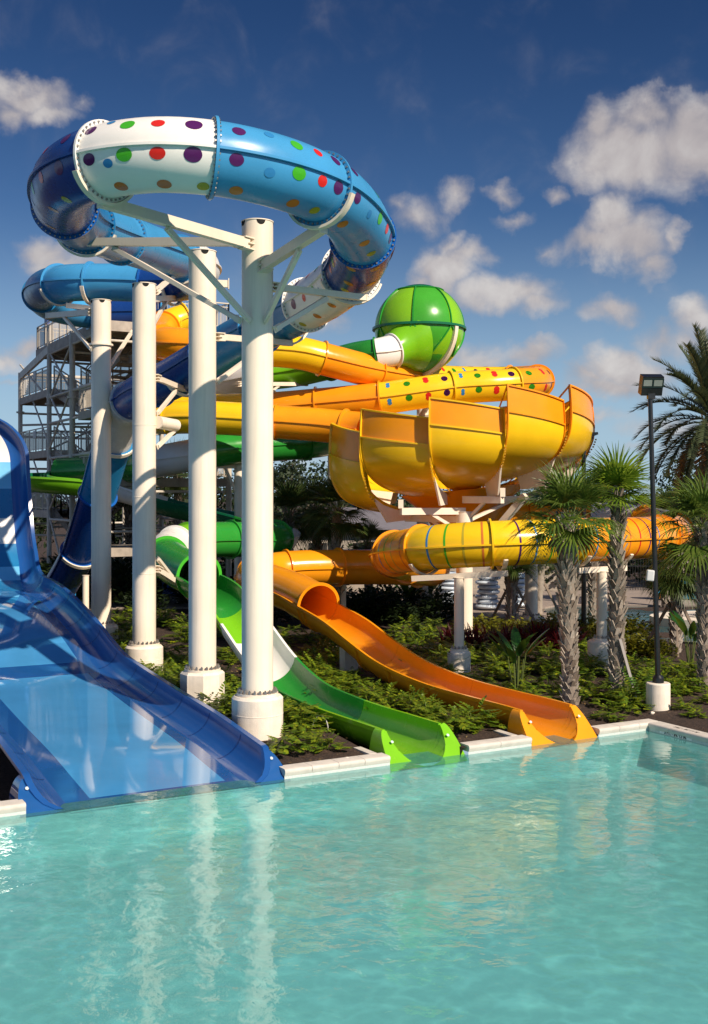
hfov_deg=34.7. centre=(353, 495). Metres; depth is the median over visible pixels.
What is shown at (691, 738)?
pool coping
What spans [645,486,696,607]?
sabal palm
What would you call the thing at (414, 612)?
hedge shrub
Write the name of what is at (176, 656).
philodendron
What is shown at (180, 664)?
philodendron
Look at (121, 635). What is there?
philodendron
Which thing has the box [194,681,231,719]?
philodendron
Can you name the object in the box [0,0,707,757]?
sky
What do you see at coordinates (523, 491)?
sabal palm
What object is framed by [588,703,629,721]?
philodendron
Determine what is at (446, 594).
hedge shrub
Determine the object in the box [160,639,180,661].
philodendron
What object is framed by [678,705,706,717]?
philodendron
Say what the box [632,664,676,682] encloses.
philodendron
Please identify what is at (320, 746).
philodendron
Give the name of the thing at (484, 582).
swim ring
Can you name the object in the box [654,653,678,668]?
philodendron
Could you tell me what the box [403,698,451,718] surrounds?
philodendron
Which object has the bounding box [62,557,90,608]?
support post
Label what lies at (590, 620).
croton shrub
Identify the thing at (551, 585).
block wall
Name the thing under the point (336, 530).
sabal palm
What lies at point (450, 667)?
philodendron
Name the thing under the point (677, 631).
timber prop
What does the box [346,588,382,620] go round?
hedge shrub
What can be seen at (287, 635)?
philodendron
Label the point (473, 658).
philodendron
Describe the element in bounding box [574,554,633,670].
support post
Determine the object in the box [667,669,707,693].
philodendron
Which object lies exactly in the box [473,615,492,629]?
croton shrub
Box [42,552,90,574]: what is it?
hedge shrub
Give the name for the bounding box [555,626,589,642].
cordyline
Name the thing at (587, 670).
philodendron
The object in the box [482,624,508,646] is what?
cordyline
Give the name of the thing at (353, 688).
philodendron
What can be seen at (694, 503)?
sabal palm
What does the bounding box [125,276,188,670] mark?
support post
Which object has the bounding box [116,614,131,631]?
philodendron
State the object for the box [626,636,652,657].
croton shrub
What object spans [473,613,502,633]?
croton shrub
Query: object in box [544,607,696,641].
river water
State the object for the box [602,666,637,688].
philodendron
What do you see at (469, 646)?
philodendron
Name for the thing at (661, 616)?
timber prop
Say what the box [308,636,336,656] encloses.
philodendron
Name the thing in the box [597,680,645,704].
philodendron
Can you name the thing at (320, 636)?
philodendron
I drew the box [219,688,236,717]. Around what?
philodendron
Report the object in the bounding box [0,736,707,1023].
pool water
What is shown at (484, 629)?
cordyline
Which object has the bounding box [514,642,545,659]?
philodendron
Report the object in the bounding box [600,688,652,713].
philodendron
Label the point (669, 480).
broadleaf tree
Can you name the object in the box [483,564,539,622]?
sabal palm
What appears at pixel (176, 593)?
hedge shrub
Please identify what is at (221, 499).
broadleaf tree
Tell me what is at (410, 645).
philodendron
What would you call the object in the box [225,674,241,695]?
philodendron
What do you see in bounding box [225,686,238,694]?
philodendron
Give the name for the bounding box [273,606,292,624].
hedge shrub
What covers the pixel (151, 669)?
philodendron
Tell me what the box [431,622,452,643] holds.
cordyline
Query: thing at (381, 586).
hedge shrub
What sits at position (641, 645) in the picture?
croton shrub
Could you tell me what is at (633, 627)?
croton shrub
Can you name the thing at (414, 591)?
hedge shrub
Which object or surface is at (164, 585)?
hedge shrub
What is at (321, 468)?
broadleaf tree
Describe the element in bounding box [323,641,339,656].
philodendron
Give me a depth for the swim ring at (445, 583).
48.06 m
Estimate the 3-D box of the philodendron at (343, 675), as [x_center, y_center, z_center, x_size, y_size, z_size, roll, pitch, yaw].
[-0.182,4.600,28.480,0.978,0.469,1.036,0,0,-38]
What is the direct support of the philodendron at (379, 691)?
on the ground
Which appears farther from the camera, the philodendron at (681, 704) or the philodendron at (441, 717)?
the philodendron at (681, 704)
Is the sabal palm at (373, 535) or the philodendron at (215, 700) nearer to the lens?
the philodendron at (215, 700)
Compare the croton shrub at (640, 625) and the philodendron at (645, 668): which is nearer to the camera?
the philodendron at (645, 668)
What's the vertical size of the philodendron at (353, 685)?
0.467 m
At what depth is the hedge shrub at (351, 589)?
46.03 m
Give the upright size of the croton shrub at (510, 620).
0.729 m
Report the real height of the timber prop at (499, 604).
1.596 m
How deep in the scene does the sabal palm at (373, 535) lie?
46.85 m
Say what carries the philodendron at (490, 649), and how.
on the ground
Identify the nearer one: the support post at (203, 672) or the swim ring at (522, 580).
the support post at (203, 672)
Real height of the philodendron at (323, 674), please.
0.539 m
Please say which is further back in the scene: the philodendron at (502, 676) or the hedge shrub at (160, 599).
the hedge shrub at (160, 599)
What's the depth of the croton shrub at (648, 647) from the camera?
32.64 m
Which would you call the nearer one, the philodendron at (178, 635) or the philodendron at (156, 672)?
the philodendron at (156, 672)
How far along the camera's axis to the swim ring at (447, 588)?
48.09 m
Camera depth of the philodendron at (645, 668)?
29.83 m
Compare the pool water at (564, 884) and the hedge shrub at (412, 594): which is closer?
the pool water at (564, 884)
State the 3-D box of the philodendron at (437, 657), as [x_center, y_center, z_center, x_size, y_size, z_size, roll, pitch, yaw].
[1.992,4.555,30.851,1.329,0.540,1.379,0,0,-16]
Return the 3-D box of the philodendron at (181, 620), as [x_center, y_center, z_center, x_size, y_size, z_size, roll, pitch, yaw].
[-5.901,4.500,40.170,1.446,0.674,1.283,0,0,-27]
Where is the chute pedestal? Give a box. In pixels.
[340,647,357,670]
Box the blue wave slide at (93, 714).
[0,419,290,816]
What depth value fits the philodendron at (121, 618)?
41.72 m
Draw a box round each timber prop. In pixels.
[489,589,505,620]
[510,587,512,624]
[517,587,534,620]
[517,593,524,611]
[544,581,558,612]
[618,638,636,696]
[647,602,670,639]
[675,602,678,656]
[682,604,695,632]
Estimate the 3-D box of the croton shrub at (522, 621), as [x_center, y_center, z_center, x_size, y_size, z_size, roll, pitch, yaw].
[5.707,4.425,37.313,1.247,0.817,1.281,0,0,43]
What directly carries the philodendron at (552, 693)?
on the ground
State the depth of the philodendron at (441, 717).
23.54 m
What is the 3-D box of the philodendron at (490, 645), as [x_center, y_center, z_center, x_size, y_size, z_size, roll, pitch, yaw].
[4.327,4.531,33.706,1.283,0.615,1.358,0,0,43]
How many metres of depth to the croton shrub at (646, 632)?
37.30 m
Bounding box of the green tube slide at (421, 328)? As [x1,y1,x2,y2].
[30,284,467,770]
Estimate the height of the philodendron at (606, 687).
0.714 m
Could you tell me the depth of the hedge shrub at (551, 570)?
55.51 m
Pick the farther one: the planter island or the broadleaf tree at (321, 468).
the broadleaf tree at (321, 468)
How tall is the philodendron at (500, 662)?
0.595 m
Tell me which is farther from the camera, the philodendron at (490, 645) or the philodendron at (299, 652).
the philodendron at (490, 645)
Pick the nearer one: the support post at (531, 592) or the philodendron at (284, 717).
the philodendron at (284, 717)
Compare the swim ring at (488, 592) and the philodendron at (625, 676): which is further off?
the swim ring at (488, 592)
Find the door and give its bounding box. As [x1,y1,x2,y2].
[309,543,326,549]
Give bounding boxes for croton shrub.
[446,617,483,634]
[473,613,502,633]
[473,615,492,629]
[474,613,509,632]
[489,619,512,627]
[498,619,524,631]
[506,616,530,625]
[514,617,539,633]
[531,612,558,629]
[540,611,558,628]
[577,612,595,635]
[579,620,595,638]
[594,625,629,635]
[607,616,638,636]
[624,613,653,636]
[624,618,643,635]
[624,633,643,656]
[625,634,644,657]
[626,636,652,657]
[627,619,653,638]
[628,633,661,658]
[634,635,668,658]
[638,636,673,659]
[642,636,677,659]
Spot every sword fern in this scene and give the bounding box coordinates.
[557,649,602,671]
[606,665,679,699]
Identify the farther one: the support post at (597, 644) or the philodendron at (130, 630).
the philodendron at (130, 630)
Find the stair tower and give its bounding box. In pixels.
[16,300,232,581]
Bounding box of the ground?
[0,500,707,816]
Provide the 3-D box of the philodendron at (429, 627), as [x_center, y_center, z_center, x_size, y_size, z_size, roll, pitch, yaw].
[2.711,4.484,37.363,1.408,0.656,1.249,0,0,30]
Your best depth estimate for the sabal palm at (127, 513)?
51.90 m
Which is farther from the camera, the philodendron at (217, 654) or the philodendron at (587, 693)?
the philodendron at (217, 654)
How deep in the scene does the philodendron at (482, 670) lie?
29.61 m
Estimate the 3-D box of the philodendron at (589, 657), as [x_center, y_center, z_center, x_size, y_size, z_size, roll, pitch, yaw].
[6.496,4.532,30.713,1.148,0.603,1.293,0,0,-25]
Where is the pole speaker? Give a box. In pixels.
[646,570,655,580]
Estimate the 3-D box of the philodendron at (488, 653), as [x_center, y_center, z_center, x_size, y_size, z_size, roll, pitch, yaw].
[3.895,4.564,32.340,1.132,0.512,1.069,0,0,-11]
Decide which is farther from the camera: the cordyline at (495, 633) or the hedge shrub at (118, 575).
the hedge shrub at (118, 575)
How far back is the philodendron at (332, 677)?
28.11 m
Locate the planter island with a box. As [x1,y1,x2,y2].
[649,611,696,627]
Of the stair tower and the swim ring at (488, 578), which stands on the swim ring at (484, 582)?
the swim ring at (488, 578)
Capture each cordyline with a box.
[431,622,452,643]
[436,624,453,643]
[450,624,486,649]
[465,621,488,649]
[467,622,494,649]
[479,625,492,647]
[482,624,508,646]
[483,625,502,646]
[485,620,522,650]
[509,623,525,646]
[519,616,548,648]
[521,627,536,648]
[523,621,550,647]
[531,625,554,648]
[537,623,557,649]
[541,624,560,650]
[543,621,557,648]
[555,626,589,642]
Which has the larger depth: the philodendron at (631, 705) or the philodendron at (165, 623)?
the philodendron at (165, 623)
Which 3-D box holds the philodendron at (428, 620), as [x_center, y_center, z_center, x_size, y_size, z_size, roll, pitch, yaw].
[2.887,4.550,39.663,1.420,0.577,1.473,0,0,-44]
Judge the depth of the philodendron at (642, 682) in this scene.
26.78 m
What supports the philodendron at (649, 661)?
on the ground
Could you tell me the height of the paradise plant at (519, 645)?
1.600 m
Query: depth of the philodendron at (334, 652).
32.00 m
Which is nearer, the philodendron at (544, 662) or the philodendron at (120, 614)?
the philodendron at (544, 662)
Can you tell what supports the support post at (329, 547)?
on the ground
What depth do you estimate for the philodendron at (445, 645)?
33.20 m
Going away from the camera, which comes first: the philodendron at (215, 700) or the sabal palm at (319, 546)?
the philodendron at (215, 700)
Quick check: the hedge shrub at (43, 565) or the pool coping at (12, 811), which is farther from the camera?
the hedge shrub at (43, 565)
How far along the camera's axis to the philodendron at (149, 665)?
29.55 m
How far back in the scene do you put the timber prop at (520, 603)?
45.52 m
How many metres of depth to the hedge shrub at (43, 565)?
46.95 m
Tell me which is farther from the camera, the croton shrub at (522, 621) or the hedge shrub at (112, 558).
the hedge shrub at (112, 558)
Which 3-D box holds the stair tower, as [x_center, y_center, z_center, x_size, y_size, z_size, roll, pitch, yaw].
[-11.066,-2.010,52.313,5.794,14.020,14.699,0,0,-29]
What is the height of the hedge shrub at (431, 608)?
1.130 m
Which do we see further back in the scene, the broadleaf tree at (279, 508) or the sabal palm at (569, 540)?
the broadleaf tree at (279, 508)
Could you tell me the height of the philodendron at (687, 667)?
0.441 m
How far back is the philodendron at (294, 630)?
38.08 m
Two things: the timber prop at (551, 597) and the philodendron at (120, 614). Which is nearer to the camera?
the philodendron at (120, 614)
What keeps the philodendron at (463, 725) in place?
on the ground
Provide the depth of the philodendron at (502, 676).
29.40 m
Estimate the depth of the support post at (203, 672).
25.33 m
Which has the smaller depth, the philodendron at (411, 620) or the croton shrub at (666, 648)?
the croton shrub at (666, 648)
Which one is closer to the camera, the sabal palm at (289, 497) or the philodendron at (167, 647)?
the philodendron at (167, 647)
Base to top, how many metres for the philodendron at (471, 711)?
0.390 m
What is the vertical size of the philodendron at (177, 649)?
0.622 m
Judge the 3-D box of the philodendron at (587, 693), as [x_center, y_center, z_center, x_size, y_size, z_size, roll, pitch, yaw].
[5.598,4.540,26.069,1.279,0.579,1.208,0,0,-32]
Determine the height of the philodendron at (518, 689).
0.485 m
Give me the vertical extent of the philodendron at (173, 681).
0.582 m
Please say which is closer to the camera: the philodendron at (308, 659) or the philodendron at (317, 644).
the philodendron at (308, 659)
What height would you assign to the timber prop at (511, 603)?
1.596 m
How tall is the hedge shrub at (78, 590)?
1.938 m
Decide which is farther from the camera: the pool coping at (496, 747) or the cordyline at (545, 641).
the cordyline at (545, 641)
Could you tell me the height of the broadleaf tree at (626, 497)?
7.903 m
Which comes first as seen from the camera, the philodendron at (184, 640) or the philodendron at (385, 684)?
the philodendron at (385, 684)
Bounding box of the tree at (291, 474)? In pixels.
[273,459,323,512]
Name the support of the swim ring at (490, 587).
on the swim ring at (488, 592)
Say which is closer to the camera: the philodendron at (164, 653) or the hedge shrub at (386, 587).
the philodendron at (164, 653)
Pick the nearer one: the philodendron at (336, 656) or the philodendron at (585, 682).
the philodendron at (585, 682)
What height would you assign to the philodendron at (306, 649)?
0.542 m
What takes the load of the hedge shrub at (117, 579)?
on the ground
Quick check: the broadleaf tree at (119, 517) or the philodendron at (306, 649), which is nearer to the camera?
the philodendron at (306, 649)
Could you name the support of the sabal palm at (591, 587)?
on the ground
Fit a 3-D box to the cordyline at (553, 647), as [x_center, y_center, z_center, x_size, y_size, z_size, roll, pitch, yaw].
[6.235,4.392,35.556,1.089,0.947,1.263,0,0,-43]
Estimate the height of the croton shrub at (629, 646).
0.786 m
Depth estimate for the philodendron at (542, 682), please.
27.90 m
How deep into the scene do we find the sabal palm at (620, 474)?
26.58 m
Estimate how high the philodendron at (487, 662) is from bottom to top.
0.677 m
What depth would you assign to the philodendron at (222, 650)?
32.93 m
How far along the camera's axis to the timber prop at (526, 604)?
40.70 m
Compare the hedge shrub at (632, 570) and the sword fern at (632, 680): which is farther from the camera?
the hedge shrub at (632, 570)
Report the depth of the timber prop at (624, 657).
26.47 m
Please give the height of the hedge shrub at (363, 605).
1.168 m
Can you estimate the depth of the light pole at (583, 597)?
37.93 m
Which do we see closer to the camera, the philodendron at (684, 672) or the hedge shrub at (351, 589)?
the philodendron at (684, 672)
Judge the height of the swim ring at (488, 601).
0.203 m
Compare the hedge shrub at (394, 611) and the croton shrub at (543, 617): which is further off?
the hedge shrub at (394, 611)
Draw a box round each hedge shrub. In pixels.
[39,555,90,572]
[40,560,90,601]
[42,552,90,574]
[43,568,81,599]
[77,557,131,598]
[89,556,125,588]
[89,557,167,603]
[89,576,130,600]
[122,583,169,611]
[156,579,183,599]
[166,568,225,603]
[174,563,233,602]
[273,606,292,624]
[331,585,361,598]
[346,586,399,622]
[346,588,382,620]
[346,595,377,619]
[359,584,406,601]
[362,586,401,618]
[363,587,413,623]
[374,590,402,616]
[374,597,411,620]
[377,603,410,622]
[383,602,420,623]
[395,587,435,614]
[400,590,436,614]
[414,593,453,622]
[416,586,453,620]
[429,593,453,616]
[544,563,587,584]
[625,559,647,580]
[632,558,658,579]
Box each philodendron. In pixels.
[110,629,131,643]
[111,607,129,622]
[113,610,130,622]
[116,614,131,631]
[122,622,131,637]
[123,605,156,618]
[140,659,167,675]
[141,656,180,674]
[153,660,183,683]
[155,666,168,676]
[156,607,176,619]
[156,609,178,624]
[158,613,182,627]
[159,638,175,656]
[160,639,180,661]
[160,673,179,687]
[162,644,188,659]
[163,621,188,643]
[163,651,186,659]
[163,653,184,671]
[163,668,180,687]
[167,612,188,630]
[170,656,186,671]
[174,635,188,647]
[175,651,188,663]
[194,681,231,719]
[200,692,228,710]
[211,682,241,708]
[216,646,235,657]
[218,647,237,659]
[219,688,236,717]
[220,663,237,682]
[221,649,240,664]
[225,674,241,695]
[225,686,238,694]
[265,723,315,753]
[278,625,308,638]
[278,630,298,641]
[280,631,296,645]
[283,696,319,723]
[283,701,303,727]
[283,701,334,732]
[287,717,324,738]
[289,645,307,660]
[296,642,327,657]
[297,628,319,642]
[297,648,335,670]
[298,649,325,668]
[300,729,350,752]
[303,653,338,675]
[306,663,335,680]
[308,633,332,644]
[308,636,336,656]
[316,648,339,661]
[316,666,355,685]
[318,673,346,688]
[320,643,339,665]
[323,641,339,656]
[326,675,363,692]
[335,666,366,679]
[335,684,357,693]
[336,675,375,691]
[337,670,367,683]
[349,678,390,702]
[354,686,395,705]
[365,682,409,709]
[370,680,401,696]
[384,623,408,638]
[386,688,424,711]
[392,685,439,705]
[393,614,425,629]
[394,625,424,641]
[402,694,446,713]
[403,634,432,651]
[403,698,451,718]
[404,615,437,634]
[408,627,440,644]
[410,697,449,716]
[411,705,443,721]
[412,637,453,656]
[415,617,448,631]
[416,635,453,651]
[419,652,445,665]
[420,620,442,638]
[430,644,448,661]
[431,651,472,675]
[432,709,471,728]
[439,704,485,732]
[440,630,479,650]
[442,641,481,664]
[442,695,507,733]
[447,706,486,724]
[453,667,496,683]
[464,640,495,654]
[470,646,488,662]
[472,663,509,679]
[476,637,515,654]
[476,642,513,657]
[476,647,503,661]
[476,650,520,669]
[477,653,515,673]
[485,651,523,667]
[488,679,511,687]
[493,663,528,678]
[501,671,537,688]
[510,682,534,693]
[511,678,556,699]
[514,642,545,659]
[519,657,552,673]
[520,656,561,674]
[527,666,561,691]
[535,641,559,655]
[538,648,560,666]
[541,685,560,700]
[546,661,583,677]
[554,671,604,692]
[558,637,586,653]
[560,653,606,677]
[578,682,618,706]
[579,651,608,671]
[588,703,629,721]
[593,674,629,699]
[597,661,631,675]
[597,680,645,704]
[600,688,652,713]
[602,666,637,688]
[606,668,645,700]
[624,661,649,680]
[625,651,646,671]
[626,654,636,663]
[627,667,680,694]
[631,662,654,675]
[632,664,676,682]
[637,652,672,671]
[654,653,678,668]
[664,673,695,688]
[665,667,693,682]
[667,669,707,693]
[670,661,696,677]
[670,678,693,696]
[670,695,699,709]
[672,659,696,675]
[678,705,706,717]
[691,690,707,702]
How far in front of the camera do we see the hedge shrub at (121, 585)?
48.89 m
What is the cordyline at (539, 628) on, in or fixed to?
on the ground
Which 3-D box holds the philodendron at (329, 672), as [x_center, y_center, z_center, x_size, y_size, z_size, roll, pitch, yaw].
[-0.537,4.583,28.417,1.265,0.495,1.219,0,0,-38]
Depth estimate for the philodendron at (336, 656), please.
32.64 m
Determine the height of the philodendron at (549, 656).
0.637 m
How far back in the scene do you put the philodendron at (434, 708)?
24.45 m
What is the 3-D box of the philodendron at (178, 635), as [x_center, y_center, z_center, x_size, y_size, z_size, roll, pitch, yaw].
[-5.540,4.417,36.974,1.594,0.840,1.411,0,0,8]
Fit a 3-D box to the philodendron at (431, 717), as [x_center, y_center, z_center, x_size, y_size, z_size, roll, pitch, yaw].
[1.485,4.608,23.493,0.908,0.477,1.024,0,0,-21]
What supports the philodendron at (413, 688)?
on the ground
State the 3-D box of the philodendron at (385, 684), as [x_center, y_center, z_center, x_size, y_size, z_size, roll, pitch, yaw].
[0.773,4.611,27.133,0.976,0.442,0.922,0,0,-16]
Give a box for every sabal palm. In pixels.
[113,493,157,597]
[156,437,187,524]
[273,479,325,618]
[292,472,349,549]
[294,470,376,603]
[344,515,384,596]
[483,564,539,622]
[500,454,636,705]
[505,482,535,495]
[572,441,671,694]
[587,483,607,618]
[635,467,707,689]
[637,561,697,652]
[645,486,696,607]
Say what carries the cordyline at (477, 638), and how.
on the ground
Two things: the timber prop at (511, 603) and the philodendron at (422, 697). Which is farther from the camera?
the timber prop at (511, 603)
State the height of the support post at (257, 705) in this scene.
10.976 m
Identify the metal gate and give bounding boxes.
[578,558,649,589]
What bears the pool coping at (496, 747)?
on the ground
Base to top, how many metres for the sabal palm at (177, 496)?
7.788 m
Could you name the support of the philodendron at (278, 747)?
on the ground
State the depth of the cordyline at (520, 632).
35.56 m
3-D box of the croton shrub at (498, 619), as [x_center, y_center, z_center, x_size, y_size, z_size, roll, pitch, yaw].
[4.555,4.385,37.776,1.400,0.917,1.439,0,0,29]
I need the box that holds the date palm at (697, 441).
[627,321,707,521]
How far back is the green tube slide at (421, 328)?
40.62 m
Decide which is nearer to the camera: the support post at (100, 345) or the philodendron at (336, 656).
the philodendron at (336, 656)
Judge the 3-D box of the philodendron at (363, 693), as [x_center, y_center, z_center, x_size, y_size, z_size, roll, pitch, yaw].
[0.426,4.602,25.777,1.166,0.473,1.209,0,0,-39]
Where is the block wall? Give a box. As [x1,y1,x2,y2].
[346,564,576,590]
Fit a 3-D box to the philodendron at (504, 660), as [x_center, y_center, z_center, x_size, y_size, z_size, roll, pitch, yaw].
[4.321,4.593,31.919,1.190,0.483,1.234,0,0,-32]
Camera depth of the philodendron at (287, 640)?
35.97 m
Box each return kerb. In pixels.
[353,746,375,754]
[493,730,515,736]
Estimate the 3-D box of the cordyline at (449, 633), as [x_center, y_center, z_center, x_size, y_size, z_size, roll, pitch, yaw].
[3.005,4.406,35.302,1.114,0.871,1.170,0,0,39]
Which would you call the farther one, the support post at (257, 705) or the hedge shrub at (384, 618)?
the hedge shrub at (384, 618)
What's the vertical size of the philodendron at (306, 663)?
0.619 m
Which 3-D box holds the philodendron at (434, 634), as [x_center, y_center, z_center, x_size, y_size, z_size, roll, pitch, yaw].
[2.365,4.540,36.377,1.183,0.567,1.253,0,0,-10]
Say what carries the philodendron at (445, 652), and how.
on the ground
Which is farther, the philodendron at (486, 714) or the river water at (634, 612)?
the river water at (634, 612)
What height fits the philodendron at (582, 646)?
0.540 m
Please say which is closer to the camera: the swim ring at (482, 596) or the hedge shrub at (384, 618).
the hedge shrub at (384, 618)
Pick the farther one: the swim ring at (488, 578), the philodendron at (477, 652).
the swim ring at (488, 578)
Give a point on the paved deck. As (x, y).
(634, 598)
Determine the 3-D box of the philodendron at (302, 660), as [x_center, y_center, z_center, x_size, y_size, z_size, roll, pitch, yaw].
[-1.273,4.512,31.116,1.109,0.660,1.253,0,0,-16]
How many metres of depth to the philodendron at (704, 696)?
25.91 m
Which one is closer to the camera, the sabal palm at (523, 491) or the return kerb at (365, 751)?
the return kerb at (365, 751)
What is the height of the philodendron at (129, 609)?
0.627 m
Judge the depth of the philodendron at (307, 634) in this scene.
37.02 m
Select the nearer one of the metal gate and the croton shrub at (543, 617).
the croton shrub at (543, 617)
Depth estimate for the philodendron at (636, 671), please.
29.38 m
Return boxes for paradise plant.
[393,585,422,600]
[428,583,441,592]
[488,627,549,689]
[666,610,698,663]
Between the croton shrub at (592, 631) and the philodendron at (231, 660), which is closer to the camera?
the philodendron at (231, 660)
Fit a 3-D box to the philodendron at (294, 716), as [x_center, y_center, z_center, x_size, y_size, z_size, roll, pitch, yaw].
[-1.024,4.508,23.057,1.517,0.594,1.462,0,0,25]
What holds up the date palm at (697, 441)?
on the ground
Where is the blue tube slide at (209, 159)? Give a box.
[21,115,396,595]
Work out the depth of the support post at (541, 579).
44.81 m
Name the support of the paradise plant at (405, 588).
on the ground
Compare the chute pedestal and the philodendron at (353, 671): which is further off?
the chute pedestal
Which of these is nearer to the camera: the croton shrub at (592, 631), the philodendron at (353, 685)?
the philodendron at (353, 685)
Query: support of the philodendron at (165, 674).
on the ground
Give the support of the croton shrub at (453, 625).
on the ground
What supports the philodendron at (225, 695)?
on the ground
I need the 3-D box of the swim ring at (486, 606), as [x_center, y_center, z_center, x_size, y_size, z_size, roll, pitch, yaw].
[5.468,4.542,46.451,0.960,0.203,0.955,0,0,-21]
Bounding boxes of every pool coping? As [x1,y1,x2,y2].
[0,799,25,824]
[279,753,389,785]
[460,735,531,760]
[591,719,656,742]
[648,721,707,751]
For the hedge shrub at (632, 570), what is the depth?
60.66 m
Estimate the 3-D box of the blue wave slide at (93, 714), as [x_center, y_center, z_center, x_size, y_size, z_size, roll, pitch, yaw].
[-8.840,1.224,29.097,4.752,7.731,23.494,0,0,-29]
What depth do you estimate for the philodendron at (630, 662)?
32.15 m
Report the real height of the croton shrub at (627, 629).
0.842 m
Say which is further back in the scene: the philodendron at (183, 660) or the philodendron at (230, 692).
the philodendron at (183, 660)
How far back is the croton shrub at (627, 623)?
37.38 m
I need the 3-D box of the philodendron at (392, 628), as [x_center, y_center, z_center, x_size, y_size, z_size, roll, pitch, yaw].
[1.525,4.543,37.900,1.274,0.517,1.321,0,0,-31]
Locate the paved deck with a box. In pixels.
[79,581,696,619]
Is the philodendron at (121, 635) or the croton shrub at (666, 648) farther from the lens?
the philodendron at (121, 635)
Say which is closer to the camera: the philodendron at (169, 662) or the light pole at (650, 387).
the light pole at (650, 387)
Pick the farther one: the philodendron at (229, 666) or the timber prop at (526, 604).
the timber prop at (526, 604)
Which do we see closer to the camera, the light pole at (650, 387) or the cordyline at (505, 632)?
the light pole at (650, 387)
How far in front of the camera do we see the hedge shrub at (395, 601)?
41.85 m
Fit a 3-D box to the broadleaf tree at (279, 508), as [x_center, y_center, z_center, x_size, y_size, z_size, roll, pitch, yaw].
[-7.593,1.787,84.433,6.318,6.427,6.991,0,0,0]
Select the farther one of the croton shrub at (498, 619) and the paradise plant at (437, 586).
the paradise plant at (437, 586)
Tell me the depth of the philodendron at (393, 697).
25.10 m
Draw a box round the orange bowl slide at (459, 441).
[156,302,694,748]
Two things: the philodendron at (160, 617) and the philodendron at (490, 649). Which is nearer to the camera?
the philodendron at (490, 649)
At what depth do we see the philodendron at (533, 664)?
30.38 m
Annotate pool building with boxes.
[294,507,429,549]
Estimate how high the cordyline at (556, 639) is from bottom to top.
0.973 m
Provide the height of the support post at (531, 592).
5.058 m
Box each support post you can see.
[39,286,131,639]
[57,170,381,740]
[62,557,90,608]
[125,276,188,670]
[180,248,307,704]
[216,381,307,581]
[328,456,336,549]
[341,585,345,606]
[398,488,546,636]
[408,559,507,675]
[415,406,506,610]
[519,564,544,623]
[521,564,555,613]
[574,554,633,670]
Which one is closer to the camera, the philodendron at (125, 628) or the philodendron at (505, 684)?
the philodendron at (505, 684)
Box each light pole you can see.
[579,432,597,637]
[638,374,669,710]
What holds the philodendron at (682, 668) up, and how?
on the ground
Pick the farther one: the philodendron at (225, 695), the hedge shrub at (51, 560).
the hedge shrub at (51, 560)
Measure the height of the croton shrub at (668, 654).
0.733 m
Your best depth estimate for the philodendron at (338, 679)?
27.24 m
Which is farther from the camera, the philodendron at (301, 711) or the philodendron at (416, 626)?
the philodendron at (416, 626)
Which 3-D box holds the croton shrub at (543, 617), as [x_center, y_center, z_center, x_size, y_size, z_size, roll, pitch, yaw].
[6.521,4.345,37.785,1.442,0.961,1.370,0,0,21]
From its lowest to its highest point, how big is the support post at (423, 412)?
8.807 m
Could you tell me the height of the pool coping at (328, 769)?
0.295 m
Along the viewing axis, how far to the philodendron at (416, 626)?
38.53 m
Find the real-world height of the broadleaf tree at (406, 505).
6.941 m
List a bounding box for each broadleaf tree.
[32,493,75,553]
[34,501,54,550]
[75,472,187,543]
[164,470,233,525]
[219,489,284,519]
[274,458,351,516]
[344,496,413,506]
[395,489,444,506]
[586,458,646,505]
[639,456,701,522]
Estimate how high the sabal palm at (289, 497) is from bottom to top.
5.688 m
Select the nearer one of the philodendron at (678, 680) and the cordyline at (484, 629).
the philodendron at (678, 680)
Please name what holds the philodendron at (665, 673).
on the ground
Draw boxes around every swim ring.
[438,585,453,590]
[441,581,453,585]
[475,580,497,584]
[475,594,497,598]
[476,598,498,603]
[476,604,497,608]
[477,584,499,589]
[477,589,499,594]
[478,577,500,579]
[517,583,524,587]
[518,578,524,582]
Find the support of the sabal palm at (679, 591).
on the ground
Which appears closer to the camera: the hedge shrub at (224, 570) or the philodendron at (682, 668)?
the philodendron at (682, 668)
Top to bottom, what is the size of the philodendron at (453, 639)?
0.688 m
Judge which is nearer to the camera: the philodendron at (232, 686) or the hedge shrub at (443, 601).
the philodendron at (232, 686)
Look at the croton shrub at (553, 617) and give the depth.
37.81 m
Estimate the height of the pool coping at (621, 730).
0.295 m
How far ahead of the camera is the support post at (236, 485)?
43.82 m
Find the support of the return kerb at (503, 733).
on the ground
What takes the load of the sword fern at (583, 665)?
on the ground
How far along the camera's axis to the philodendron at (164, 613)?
42.85 m
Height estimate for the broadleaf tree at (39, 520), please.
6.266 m
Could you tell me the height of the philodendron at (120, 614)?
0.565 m
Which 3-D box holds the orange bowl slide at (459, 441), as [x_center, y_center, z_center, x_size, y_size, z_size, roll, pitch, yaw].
[3.976,-1.351,37.934,16.389,12.945,26.214,0,0,-31]
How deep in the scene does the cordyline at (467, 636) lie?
34.62 m
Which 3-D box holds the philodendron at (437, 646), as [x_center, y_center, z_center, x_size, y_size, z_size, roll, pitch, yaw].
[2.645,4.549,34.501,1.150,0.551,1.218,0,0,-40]
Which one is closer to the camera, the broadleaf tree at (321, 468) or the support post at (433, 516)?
the support post at (433, 516)
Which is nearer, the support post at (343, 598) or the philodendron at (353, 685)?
the philodendron at (353, 685)
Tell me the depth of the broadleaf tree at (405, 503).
88.00 m

